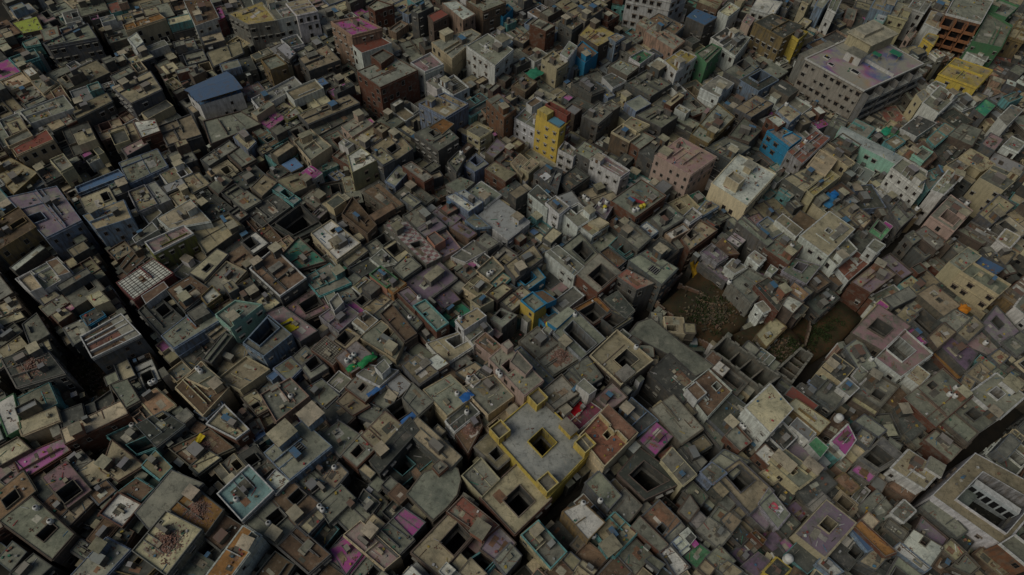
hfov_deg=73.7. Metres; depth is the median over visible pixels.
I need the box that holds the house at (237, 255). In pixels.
[228,245,252,268]
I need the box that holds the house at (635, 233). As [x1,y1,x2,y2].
[617,219,651,256]
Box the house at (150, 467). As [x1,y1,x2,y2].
[141,449,176,481]
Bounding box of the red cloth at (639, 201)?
[630,196,644,203]
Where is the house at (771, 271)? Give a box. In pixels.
[764,264,777,277]
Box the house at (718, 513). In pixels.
[709,506,731,526]
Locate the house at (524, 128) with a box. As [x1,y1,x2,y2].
[513,97,547,148]
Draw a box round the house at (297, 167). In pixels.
[281,157,303,173]
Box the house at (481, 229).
[464,213,490,235]
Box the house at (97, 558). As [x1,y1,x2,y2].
[71,536,132,574]
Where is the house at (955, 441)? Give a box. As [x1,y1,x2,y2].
[928,425,972,449]
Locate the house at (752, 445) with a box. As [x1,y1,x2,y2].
[743,442,755,457]
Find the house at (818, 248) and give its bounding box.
[796,211,854,270]
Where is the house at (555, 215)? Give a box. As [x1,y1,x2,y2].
[545,195,569,230]
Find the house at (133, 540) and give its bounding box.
[104,525,141,549]
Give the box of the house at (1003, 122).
[984,105,1023,136]
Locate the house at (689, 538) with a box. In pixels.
[683,531,695,546]
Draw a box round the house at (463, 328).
[454,307,486,342]
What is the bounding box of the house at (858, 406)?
[846,395,879,417]
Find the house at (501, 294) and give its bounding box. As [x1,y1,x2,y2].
[486,282,512,311]
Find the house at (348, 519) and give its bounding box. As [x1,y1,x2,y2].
[336,498,370,532]
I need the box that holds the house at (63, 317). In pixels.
[50,308,77,327]
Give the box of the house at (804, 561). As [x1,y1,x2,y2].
[781,542,816,574]
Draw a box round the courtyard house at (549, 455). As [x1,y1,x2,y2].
[489,387,595,505]
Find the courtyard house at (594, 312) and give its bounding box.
[573,296,612,329]
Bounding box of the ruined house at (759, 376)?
[708,334,780,403]
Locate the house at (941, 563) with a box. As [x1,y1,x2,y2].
[933,557,953,574]
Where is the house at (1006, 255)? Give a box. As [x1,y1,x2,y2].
[996,247,1015,265]
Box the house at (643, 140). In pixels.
[628,131,655,166]
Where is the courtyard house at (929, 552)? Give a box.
[900,528,944,569]
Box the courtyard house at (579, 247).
[561,232,597,264]
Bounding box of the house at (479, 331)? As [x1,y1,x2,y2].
[465,322,492,354]
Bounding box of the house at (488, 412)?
[462,374,514,421]
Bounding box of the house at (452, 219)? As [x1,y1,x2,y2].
[431,205,461,228]
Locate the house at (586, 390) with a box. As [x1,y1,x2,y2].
[558,378,601,433]
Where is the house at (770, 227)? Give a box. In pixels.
[756,216,782,239]
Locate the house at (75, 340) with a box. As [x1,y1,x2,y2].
[62,318,93,363]
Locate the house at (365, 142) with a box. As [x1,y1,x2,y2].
[346,126,380,153]
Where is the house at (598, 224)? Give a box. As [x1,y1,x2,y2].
[588,217,608,236]
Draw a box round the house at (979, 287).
[947,262,1011,310]
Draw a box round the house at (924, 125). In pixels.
[898,115,936,141]
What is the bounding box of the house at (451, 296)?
[434,287,460,308]
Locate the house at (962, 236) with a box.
[951,227,986,250]
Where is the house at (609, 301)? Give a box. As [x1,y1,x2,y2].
[603,291,634,318]
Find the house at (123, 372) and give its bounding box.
[113,358,139,382]
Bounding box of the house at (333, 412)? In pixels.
[321,396,358,428]
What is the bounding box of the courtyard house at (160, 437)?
[135,410,189,454]
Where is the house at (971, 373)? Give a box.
[959,361,993,387]
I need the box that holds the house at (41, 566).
[8,553,70,574]
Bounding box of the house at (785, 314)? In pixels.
[776,295,803,324]
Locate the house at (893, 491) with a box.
[882,480,919,502]
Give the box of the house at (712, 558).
[704,544,735,573]
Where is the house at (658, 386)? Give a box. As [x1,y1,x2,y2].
[641,352,696,403]
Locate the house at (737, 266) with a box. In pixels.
[722,258,746,279]
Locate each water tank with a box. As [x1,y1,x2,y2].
[32,504,39,510]
[46,518,53,524]
[129,422,134,427]
[151,378,157,383]
[233,496,239,502]
[265,520,271,526]
[319,507,325,512]
[331,464,336,470]
[580,500,585,505]
[597,497,602,503]
[782,553,793,564]
[833,413,843,422]
[946,391,952,396]
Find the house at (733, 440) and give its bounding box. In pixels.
[721,425,752,454]
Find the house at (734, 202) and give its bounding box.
[706,154,776,219]
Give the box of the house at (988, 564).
[969,546,1009,574]
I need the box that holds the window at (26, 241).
[23,238,30,244]
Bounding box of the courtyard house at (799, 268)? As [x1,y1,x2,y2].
[780,258,820,286]
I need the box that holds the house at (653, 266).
[626,242,677,311]
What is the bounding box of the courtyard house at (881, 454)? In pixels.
[848,437,902,474]
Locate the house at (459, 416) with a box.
[444,401,479,448]
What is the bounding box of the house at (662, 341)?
[628,317,713,376]
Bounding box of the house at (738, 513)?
[731,505,749,519]
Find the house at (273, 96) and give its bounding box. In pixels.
[251,76,301,109]
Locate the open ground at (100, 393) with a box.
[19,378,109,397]
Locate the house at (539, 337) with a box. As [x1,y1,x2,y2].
[518,326,557,359]
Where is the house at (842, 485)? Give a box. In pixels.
[834,472,860,495]
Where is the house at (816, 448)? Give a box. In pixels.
[804,436,828,460]
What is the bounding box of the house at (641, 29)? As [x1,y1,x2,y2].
[635,16,654,36]
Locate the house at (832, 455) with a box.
[824,444,842,467]
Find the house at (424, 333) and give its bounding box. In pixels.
[417,325,436,346]
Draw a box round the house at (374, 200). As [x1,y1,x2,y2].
[363,183,404,220]
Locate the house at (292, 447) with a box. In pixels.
[263,400,334,483]
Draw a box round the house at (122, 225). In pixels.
[82,199,139,247]
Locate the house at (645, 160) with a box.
[635,134,669,177]
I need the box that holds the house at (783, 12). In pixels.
[777,0,792,18]
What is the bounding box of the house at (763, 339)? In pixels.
[752,317,786,349]
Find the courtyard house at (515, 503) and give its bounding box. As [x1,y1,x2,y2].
[479,464,552,543]
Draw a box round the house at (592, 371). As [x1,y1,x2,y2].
[567,356,603,391]
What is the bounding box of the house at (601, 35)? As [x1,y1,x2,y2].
[577,17,614,64]
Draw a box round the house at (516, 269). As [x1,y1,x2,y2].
[504,244,543,286]
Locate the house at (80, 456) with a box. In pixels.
[60,449,96,471]
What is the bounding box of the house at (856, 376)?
[849,366,867,385]
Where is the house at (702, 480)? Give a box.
[694,462,727,491]
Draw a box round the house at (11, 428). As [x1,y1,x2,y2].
[0,393,30,445]
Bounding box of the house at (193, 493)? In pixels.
[169,483,230,536]
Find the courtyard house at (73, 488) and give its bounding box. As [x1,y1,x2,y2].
[41,460,99,510]
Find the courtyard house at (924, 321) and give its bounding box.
[906,308,935,338]
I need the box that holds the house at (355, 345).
[335,340,376,378]
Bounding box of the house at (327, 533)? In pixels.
[313,523,340,549]
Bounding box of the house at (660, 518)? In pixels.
[641,499,680,538]
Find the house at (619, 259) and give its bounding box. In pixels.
[599,246,626,270]
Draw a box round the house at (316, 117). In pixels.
[297,94,360,130]
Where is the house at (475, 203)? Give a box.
[446,189,483,218]
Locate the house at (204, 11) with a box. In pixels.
[183,0,223,51]
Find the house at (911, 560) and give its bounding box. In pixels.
[885,542,931,573]
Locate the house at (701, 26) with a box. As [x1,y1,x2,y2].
[682,9,716,46]
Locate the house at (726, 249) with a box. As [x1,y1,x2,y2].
[715,237,739,260]
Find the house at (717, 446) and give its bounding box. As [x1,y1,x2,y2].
[699,420,724,458]
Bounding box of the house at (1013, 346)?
[1000,335,1023,358]
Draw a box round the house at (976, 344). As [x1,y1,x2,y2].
[965,332,996,357]
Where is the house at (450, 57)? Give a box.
[431,27,480,79]
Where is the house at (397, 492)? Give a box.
[387,483,409,506]
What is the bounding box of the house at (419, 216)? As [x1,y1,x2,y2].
[402,204,436,229]
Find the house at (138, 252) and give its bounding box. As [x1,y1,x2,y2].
[129,243,147,257]
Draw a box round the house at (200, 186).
[183,172,209,197]
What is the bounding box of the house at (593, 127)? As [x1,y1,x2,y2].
[579,103,612,142]
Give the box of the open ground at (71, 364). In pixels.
[67,356,108,395]
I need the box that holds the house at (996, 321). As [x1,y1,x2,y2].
[981,305,1019,348]
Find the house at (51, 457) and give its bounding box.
[13,438,73,477]
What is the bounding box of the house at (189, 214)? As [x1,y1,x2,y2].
[157,199,213,231]
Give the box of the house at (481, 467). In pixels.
[461,457,499,507]
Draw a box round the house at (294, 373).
[272,356,305,383]
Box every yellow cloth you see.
[191,433,204,443]
[280,317,298,331]
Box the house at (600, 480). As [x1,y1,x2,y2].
[581,470,621,516]
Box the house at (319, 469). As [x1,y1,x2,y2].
[310,453,341,482]
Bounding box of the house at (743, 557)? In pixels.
[729,546,754,566]
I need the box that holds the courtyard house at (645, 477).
[615,447,677,503]
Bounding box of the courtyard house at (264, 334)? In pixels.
[243,314,298,370]
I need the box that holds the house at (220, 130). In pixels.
[202,110,262,148]
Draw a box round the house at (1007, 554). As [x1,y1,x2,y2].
[983,534,1023,574]
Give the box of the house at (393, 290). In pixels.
[386,277,406,300]
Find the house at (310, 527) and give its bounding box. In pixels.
[295,507,326,536]
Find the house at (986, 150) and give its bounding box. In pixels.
[976,132,1003,157]
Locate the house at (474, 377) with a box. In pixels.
[465,374,480,387]
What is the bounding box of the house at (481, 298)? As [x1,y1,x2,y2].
[470,293,493,312]
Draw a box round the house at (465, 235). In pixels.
[449,221,476,245]
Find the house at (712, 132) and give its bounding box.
[689,103,734,149]
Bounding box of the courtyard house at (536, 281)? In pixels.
[517,267,545,291]
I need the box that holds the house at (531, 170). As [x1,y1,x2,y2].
[521,158,539,186]
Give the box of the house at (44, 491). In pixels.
[34,478,52,501]
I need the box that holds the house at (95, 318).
[80,308,106,329]
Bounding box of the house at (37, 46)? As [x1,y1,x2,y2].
[22,36,52,65]
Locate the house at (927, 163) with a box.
[902,140,937,169]
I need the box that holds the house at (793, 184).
[775,166,823,201]
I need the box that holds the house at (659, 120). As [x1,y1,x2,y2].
[635,105,677,135]
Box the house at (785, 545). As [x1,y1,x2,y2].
[776,537,792,553]
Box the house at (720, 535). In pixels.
[694,516,732,550]
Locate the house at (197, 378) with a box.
[185,365,225,390]
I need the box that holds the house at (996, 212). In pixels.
[971,194,1015,228]
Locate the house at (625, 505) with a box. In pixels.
[606,487,642,524]
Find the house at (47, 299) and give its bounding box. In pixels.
[38,290,59,305]
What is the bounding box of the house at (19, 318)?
[0,311,27,329]
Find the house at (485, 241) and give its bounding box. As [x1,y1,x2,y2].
[475,233,499,256]
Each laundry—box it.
[769,502,778,511]
[775,505,783,514]
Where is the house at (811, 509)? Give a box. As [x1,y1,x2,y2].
[801,491,835,521]
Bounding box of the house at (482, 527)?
[446,495,499,543]
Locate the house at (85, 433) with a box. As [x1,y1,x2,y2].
[59,399,134,455]
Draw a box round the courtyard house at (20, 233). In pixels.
[0,206,49,265]
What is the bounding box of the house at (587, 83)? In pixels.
[570,76,605,103]
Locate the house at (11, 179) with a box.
[0,157,40,194]
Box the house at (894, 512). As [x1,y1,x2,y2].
[884,499,916,524]
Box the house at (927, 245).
[914,225,945,261]
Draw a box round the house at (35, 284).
[15,257,73,304]
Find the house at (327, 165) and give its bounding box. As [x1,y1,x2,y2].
[317,158,339,182]
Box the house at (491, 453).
[473,433,510,474]
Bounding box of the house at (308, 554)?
[277,525,332,574]
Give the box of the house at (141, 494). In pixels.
[114,477,154,503]
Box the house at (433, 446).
[404,416,462,476]
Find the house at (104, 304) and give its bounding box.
[85,290,116,315]
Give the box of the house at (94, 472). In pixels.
[77,459,113,488]
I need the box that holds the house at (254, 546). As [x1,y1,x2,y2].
[206,525,274,574]
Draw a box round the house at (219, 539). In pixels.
[204,514,241,552]
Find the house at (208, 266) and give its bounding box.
[189,248,229,283]
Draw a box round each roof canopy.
[870,51,881,61]
[887,49,902,59]
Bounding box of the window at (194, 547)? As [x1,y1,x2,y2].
[188,544,196,553]
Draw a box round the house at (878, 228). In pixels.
[867,218,890,241]
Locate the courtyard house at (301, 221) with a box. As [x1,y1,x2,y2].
[270,203,321,244]
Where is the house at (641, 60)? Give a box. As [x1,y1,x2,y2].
[628,49,654,73]
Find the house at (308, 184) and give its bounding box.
[276,172,315,197]
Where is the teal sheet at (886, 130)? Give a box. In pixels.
[880,126,890,135]
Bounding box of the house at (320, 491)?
[297,470,333,501]
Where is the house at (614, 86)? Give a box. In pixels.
[601,73,625,96]
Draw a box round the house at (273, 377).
[266,371,280,383]
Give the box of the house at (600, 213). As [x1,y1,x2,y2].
[594,197,612,221]
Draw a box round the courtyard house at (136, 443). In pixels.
[106,422,163,458]
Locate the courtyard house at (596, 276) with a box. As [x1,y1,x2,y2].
[574,253,621,299]
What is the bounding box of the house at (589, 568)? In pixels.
[578,559,597,574]
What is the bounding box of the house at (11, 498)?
[0,470,38,520]
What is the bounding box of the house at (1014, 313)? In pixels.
[1005,295,1023,323]
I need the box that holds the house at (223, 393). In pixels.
[175,361,240,421]
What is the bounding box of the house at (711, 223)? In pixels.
[704,219,716,227]
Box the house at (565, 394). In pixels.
[542,373,578,413]
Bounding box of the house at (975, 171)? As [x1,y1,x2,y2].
[960,148,995,180]
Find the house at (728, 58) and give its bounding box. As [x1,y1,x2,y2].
[717,29,750,70]
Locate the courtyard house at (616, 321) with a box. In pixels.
[598,308,632,336]
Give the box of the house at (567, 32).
[557,13,582,46]
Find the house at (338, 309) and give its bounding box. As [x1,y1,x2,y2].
[319,293,358,336]
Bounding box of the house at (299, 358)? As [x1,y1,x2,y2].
[291,345,313,367]
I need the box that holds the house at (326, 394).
[303,378,340,408]
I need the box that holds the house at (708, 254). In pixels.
[698,243,728,269]
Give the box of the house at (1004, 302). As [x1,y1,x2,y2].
[986,287,1023,312]
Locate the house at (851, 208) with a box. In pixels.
[838,202,871,233]
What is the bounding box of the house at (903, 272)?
[881,253,912,285]
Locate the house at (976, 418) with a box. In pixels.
[956,399,1003,431]
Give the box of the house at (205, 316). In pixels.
[161,302,219,359]
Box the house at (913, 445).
[897,425,928,452]
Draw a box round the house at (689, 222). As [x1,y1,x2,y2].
[683,207,702,228]
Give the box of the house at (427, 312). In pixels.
[413,299,449,338]
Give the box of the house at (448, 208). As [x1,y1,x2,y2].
[439,200,457,217]
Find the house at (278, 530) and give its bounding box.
[241,498,295,556]
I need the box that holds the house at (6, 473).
[0,461,22,484]
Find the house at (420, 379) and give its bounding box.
[402,355,439,390]
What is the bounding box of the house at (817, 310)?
[801,286,839,324]
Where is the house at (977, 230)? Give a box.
[964,221,997,248]
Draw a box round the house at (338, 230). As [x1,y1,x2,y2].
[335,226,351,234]
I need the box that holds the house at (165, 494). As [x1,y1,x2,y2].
[134,470,210,529]
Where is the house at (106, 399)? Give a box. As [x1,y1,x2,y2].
[94,390,117,411]
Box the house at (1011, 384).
[970,373,1023,431]
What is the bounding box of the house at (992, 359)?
[986,347,1010,366]
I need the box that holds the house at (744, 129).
[728,117,761,150]
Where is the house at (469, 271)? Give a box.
[455,264,479,283]
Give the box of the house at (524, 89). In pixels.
[511,75,536,98]
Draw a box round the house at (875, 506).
[855,489,892,530]
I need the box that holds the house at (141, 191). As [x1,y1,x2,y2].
[128,184,157,225]
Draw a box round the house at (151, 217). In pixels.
[142,209,162,225]
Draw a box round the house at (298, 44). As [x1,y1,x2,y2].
[281,34,304,51]
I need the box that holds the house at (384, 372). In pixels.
[356,359,398,393]
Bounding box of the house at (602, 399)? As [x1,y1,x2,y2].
[592,381,627,412]
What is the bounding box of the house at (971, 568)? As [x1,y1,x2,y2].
[943,552,980,574]
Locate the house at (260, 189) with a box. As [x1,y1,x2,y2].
[250,174,277,199]
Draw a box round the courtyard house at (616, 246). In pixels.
[608,236,633,266]
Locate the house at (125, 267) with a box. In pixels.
[118,251,146,274]
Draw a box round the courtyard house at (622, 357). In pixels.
[589,329,652,388]
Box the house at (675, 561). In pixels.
[655,544,690,574]
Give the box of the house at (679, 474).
[659,447,697,500]
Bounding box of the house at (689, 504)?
[675,494,699,524]
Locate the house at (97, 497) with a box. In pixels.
[89,480,117,505]
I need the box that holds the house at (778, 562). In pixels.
[761,556,791,574]
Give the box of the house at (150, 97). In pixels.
[114,71,166,119]
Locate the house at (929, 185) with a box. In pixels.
[913,165,944,205]
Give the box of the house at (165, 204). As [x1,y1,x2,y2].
[130,181,174,216]
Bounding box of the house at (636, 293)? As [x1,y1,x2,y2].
[613,268,654,314]
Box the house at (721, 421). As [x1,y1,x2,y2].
[706,393,746,436]
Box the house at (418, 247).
[383,220,442,270]
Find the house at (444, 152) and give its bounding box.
[414,121,459,176]
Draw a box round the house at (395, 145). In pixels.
[371,127,413,166]
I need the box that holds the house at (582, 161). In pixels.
[573,141,603,173]
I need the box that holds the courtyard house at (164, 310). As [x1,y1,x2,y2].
[138,299,183,339]
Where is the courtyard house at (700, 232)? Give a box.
[677,219,717,272]
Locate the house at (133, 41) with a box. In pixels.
[127,32,147,54]
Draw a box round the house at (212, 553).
[198,541,221,560]
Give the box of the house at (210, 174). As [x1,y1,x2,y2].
[205,168,215,181]
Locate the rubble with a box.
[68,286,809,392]
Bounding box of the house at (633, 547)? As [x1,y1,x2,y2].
[616,538,652,574]
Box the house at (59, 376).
[1,340,87,394]
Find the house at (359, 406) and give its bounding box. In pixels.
[336,391,370,424]
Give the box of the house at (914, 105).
[903,89,929,121]
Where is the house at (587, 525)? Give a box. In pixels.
[559,502,605,544]
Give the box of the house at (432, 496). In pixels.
[406,467,461,529]
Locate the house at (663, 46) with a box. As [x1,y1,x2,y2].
[642,22,684,58]
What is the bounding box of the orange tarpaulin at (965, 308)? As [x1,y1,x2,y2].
[957,304,970,313]
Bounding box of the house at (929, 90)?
[926,80,945,93]
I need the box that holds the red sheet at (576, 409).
[571,401,581,415]
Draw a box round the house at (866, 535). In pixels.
[853,519,896,559]
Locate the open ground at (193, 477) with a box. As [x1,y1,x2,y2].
[180,472,214,487]
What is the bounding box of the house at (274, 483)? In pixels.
[266,469,290,496]
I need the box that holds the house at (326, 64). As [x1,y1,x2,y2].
[298,44,342,82]
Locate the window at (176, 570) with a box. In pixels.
[171,568,178,574]
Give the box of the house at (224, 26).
[215,6,230,37]
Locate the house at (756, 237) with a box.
[731,215,773,259]
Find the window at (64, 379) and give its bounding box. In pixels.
[60,377,68,382]
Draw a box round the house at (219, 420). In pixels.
[206,404,255,447]
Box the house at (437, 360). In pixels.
[429,353,449,377]
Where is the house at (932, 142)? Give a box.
[926,123,954,149]
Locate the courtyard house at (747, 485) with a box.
[720,458,774,520]
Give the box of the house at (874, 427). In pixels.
[850,413,886,442]
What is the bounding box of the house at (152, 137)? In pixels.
[133,119,167,151]
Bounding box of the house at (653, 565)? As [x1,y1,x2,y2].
[643,555,665,574]
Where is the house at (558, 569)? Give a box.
[544,560,573,574]
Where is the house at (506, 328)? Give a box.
[490,308,517,342]
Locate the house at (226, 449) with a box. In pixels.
[168,428,237,466]
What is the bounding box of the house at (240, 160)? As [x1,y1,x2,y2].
[227,146,259,172]
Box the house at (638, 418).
[618,397,658,439]
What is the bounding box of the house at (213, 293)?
[201,285,223,311]
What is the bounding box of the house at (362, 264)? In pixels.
[348,257,376,278]
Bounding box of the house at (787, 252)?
[761,232,802,274]
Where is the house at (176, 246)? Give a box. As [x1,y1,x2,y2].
[145,225,201,268]
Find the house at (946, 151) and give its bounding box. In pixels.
[932,140,963,168]
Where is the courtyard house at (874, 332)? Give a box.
[844,304,910,357]
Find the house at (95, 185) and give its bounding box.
[75,169,131,196]
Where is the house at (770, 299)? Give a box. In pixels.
[752,277,791,323]
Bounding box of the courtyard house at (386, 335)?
[359,320,406,364]
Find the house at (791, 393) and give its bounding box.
[783,386,818,409]
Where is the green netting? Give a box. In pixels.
[526,67,543,78]
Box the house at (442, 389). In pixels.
[423,374,473,429]
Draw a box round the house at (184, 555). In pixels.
[132,510,209,574]
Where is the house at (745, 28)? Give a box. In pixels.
[740,14,754,35]
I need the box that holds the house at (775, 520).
[758,487,789,532]
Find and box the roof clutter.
[0,0,1023,574]
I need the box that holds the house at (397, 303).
[392,298,423,340]
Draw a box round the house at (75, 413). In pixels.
[59,403,88,427]
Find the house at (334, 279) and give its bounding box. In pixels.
[305,263,351,298]
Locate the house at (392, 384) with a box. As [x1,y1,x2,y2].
[385,373,410,398]
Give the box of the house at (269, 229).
[246,212,281,249]
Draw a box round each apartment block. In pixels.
[228,1,282,52]
[263,0,299,37]
[286,0,321,43]
[331,16,382,67]
[347,147,379,190]
[352,37,392,69]
[357,49,420,117]
[367,0,394,28]
[371,147,395,184]
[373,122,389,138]
[410,52,443,96]
[411,0,434,38]
[427,9,448,41]
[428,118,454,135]
[442,1,474,34]
[466,0,505,35]
[466,33,513,85]
[486,93,516,140]
[488,339,543,406]
[529,17,554,51]
[533,101,570,162]
[540,51,568,88]
[560,41,577,79]
[566,1,602,30]
[607,123,640,156]
[621,0,685,28]
[622,116,649,134]
[648,137,716,197]
[661,49,696,85]
[691,43,721,83]
[709,27,739,46]
[713,2,739,33]
[737,383,793,450]
[748,13,804,62]
[749,0,782,29]
[759,114,785,140]
[759,127,801,164]
[775,104,801,130]
[783,29,807,63]
[788,19,924,122]
[794,0,812,22]
[809,0,829,27]
[818,0,841,34]
[863,0,897,23]
[883,2,911,44]
[897,0,931,40]
[911,10,944,46]
[932,0,993,61]
[959,12,1012,67]
[984,0,1018,21]
[997,19,1023,58]
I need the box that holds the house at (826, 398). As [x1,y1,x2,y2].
[810,379,843,417]
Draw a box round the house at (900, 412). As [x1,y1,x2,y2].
[889,402,926,447]
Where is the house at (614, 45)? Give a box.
[606,33,624,62]
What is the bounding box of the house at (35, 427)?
[17,406,62,444]
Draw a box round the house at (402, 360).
[392,350,412,374]
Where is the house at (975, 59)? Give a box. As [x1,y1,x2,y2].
[962,51,988,65]
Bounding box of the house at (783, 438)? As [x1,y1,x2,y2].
[764,421,797,450]
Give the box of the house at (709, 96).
[697,75,733,107]
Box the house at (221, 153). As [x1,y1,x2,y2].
[200,140,236,171]
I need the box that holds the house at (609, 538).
[595,511,636,561]
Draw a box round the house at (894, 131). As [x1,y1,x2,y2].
[888,125,899,136]
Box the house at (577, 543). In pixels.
[568,535,584,553]
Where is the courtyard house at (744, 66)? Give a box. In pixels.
[722,55,759,94]
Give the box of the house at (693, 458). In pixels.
[675,441,707,498]
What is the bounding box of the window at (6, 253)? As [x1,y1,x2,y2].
[3,250,10,256]
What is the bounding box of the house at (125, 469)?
[93,439,151,486]
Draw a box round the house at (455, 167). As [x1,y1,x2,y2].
[447,151,465,181]
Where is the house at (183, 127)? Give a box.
[159,114,207,156]
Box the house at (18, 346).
[0,336,27,356]
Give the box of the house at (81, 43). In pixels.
[43,23,105,67]
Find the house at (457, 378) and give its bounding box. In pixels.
[439,366,465,385]
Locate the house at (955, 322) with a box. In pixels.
[926,308,972,333]
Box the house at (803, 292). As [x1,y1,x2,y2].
[789,281,809,302]
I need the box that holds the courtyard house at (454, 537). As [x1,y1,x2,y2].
[410,514,473,574]
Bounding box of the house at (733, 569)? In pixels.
[712,559,743,574]
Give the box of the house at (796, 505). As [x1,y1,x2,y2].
[785,499,807,520]
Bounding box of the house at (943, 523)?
[907,499,968,539]
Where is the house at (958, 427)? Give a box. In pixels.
[940,412,979,445]
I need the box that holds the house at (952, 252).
[941,239,966,263]
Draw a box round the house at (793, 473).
[767,448,823,494]
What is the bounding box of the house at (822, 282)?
[807,273,830,298]
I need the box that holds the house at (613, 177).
[588,152,629,194]
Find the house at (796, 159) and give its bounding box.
[779,130,829,174]
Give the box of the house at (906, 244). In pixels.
[892,230,922,260]
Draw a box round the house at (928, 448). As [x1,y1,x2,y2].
[915,430,961,463]
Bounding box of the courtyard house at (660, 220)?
[650,206,684,239]
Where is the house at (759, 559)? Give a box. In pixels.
[739,551,770,574]
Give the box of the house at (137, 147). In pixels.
[121,139,151,159]
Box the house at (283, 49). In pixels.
[276,42,297,77]
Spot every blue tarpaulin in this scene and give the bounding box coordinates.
[366,384,386,396]
[399,412,415,424]
[459,389,473,403]
[823,192,836,207]
[829,190,838,197]
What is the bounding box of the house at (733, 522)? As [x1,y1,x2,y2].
[720,511,741,533]
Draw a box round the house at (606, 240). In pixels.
[591,231,615,252]
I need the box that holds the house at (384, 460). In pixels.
[369,416,418,478]
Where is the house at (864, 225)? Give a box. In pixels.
[852,210,870,231]
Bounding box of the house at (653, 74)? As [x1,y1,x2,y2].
[624,60,671,105]
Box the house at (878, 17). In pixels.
[874,14,886,23]
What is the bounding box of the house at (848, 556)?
[828,534,863,571]
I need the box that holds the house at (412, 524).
[388,507,427,544]
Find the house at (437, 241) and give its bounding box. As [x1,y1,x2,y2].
[426,230,460,261]
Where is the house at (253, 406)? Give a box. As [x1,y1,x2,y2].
[240,389,269,418]
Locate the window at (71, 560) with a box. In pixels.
[67,557,74,563]
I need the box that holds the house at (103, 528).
[86,518,118,543]
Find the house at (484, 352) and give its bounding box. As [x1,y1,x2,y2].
[474,332,500,360]
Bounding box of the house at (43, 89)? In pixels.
[31,75,58,95]
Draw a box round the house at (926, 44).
[918,33,938,54]
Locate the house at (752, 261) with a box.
[743,250,766,272]
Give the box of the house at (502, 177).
[484,162,516,190]
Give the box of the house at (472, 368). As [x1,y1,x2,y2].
[455,361,481,380]
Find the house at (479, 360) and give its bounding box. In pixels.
[470,354,484,365]
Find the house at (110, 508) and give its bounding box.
[98,491,140,531]
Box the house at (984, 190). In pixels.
[963,165,1022,217]
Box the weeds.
[71,284,847,395]
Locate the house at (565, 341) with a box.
[535,334,577,378]
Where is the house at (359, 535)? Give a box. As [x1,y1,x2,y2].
[343,520,404,574]
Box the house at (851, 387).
[834,377,859,411]
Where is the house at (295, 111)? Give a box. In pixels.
[283,107,299,123]
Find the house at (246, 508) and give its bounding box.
[216,464,275,524]
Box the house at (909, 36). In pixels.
[899,25,916,47]
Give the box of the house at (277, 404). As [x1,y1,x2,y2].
[260,377,310,423]
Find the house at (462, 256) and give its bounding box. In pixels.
[451,240,485,265]
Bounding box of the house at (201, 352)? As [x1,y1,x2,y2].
[181,342,212,369]
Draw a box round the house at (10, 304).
[0,296,32,318]
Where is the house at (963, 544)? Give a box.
[955,534,974,551]
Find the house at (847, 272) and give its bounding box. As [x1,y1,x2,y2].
[834,251,870,294]
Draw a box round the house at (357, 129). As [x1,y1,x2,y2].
[341,109,373,138]
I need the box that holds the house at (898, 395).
[881,384,906,412]
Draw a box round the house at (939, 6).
[916,0,947,30]
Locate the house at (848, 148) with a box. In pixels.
[829,133,860,157]
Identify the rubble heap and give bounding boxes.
[10,356,48,381]
[144,517,188,563]
[181,497,217,524]
[186,434,220,463]
[461,422,479,442]
[546,346,572,366]
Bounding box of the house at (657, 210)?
[639,202,669,225]
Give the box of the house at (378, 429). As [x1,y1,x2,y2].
[361,411,401,446]
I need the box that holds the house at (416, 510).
[410,505,427,528]
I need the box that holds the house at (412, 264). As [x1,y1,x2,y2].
[391,253,421,281]
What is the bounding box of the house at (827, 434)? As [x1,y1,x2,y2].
[818,413,849,443]
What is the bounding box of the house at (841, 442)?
[826,424,856,468]
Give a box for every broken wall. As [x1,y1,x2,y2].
[654,301,708,348]
[662,272,682,296]
[677,283,709,299]
[804,321,811,346]
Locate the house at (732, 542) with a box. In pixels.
[727,524,748,548]
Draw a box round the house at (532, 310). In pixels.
[519,290,574,330]
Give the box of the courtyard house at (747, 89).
[735,68,778,99]
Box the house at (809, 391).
[795,382,816,400]
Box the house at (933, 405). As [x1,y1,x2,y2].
[899,368,973,432]
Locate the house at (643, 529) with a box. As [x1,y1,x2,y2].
[630,515,668,555]
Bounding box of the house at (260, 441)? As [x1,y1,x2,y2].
[253,428,266,448]
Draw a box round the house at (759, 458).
[749,444,774,470]
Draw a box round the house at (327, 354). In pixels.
[310,336,343,375]
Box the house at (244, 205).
[231,190,262,212]
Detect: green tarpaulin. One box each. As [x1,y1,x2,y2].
[346,363,356,372]
[357,352,376,368]
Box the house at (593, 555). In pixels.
[575,542,608,574]
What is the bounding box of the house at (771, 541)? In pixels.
[760,530,782,552]
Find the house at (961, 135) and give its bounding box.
[945,123,982,154]
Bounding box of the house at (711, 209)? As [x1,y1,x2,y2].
[698,200,718,220]
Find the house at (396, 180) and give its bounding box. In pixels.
[385,165,407,193]
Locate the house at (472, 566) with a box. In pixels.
[459,557,487,574]
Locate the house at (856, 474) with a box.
[846,463,878,486]
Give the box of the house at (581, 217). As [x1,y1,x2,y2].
[561,202,596,238]
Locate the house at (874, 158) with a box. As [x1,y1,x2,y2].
[835,126,904,172]
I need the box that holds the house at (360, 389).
[344,377,378,404]
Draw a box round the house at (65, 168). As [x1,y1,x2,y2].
[50,154,82,187]
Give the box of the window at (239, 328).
[235,326,241,333]
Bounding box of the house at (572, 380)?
[563,366,581,407]
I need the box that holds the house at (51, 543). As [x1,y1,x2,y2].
[0,495,85,570]
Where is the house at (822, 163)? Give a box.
[806,149,837,177]
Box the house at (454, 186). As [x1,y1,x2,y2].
[446,177,474,195]
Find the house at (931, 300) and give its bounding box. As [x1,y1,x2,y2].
[915,283,960,319]
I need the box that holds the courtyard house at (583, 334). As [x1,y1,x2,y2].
[553,309,605,361]

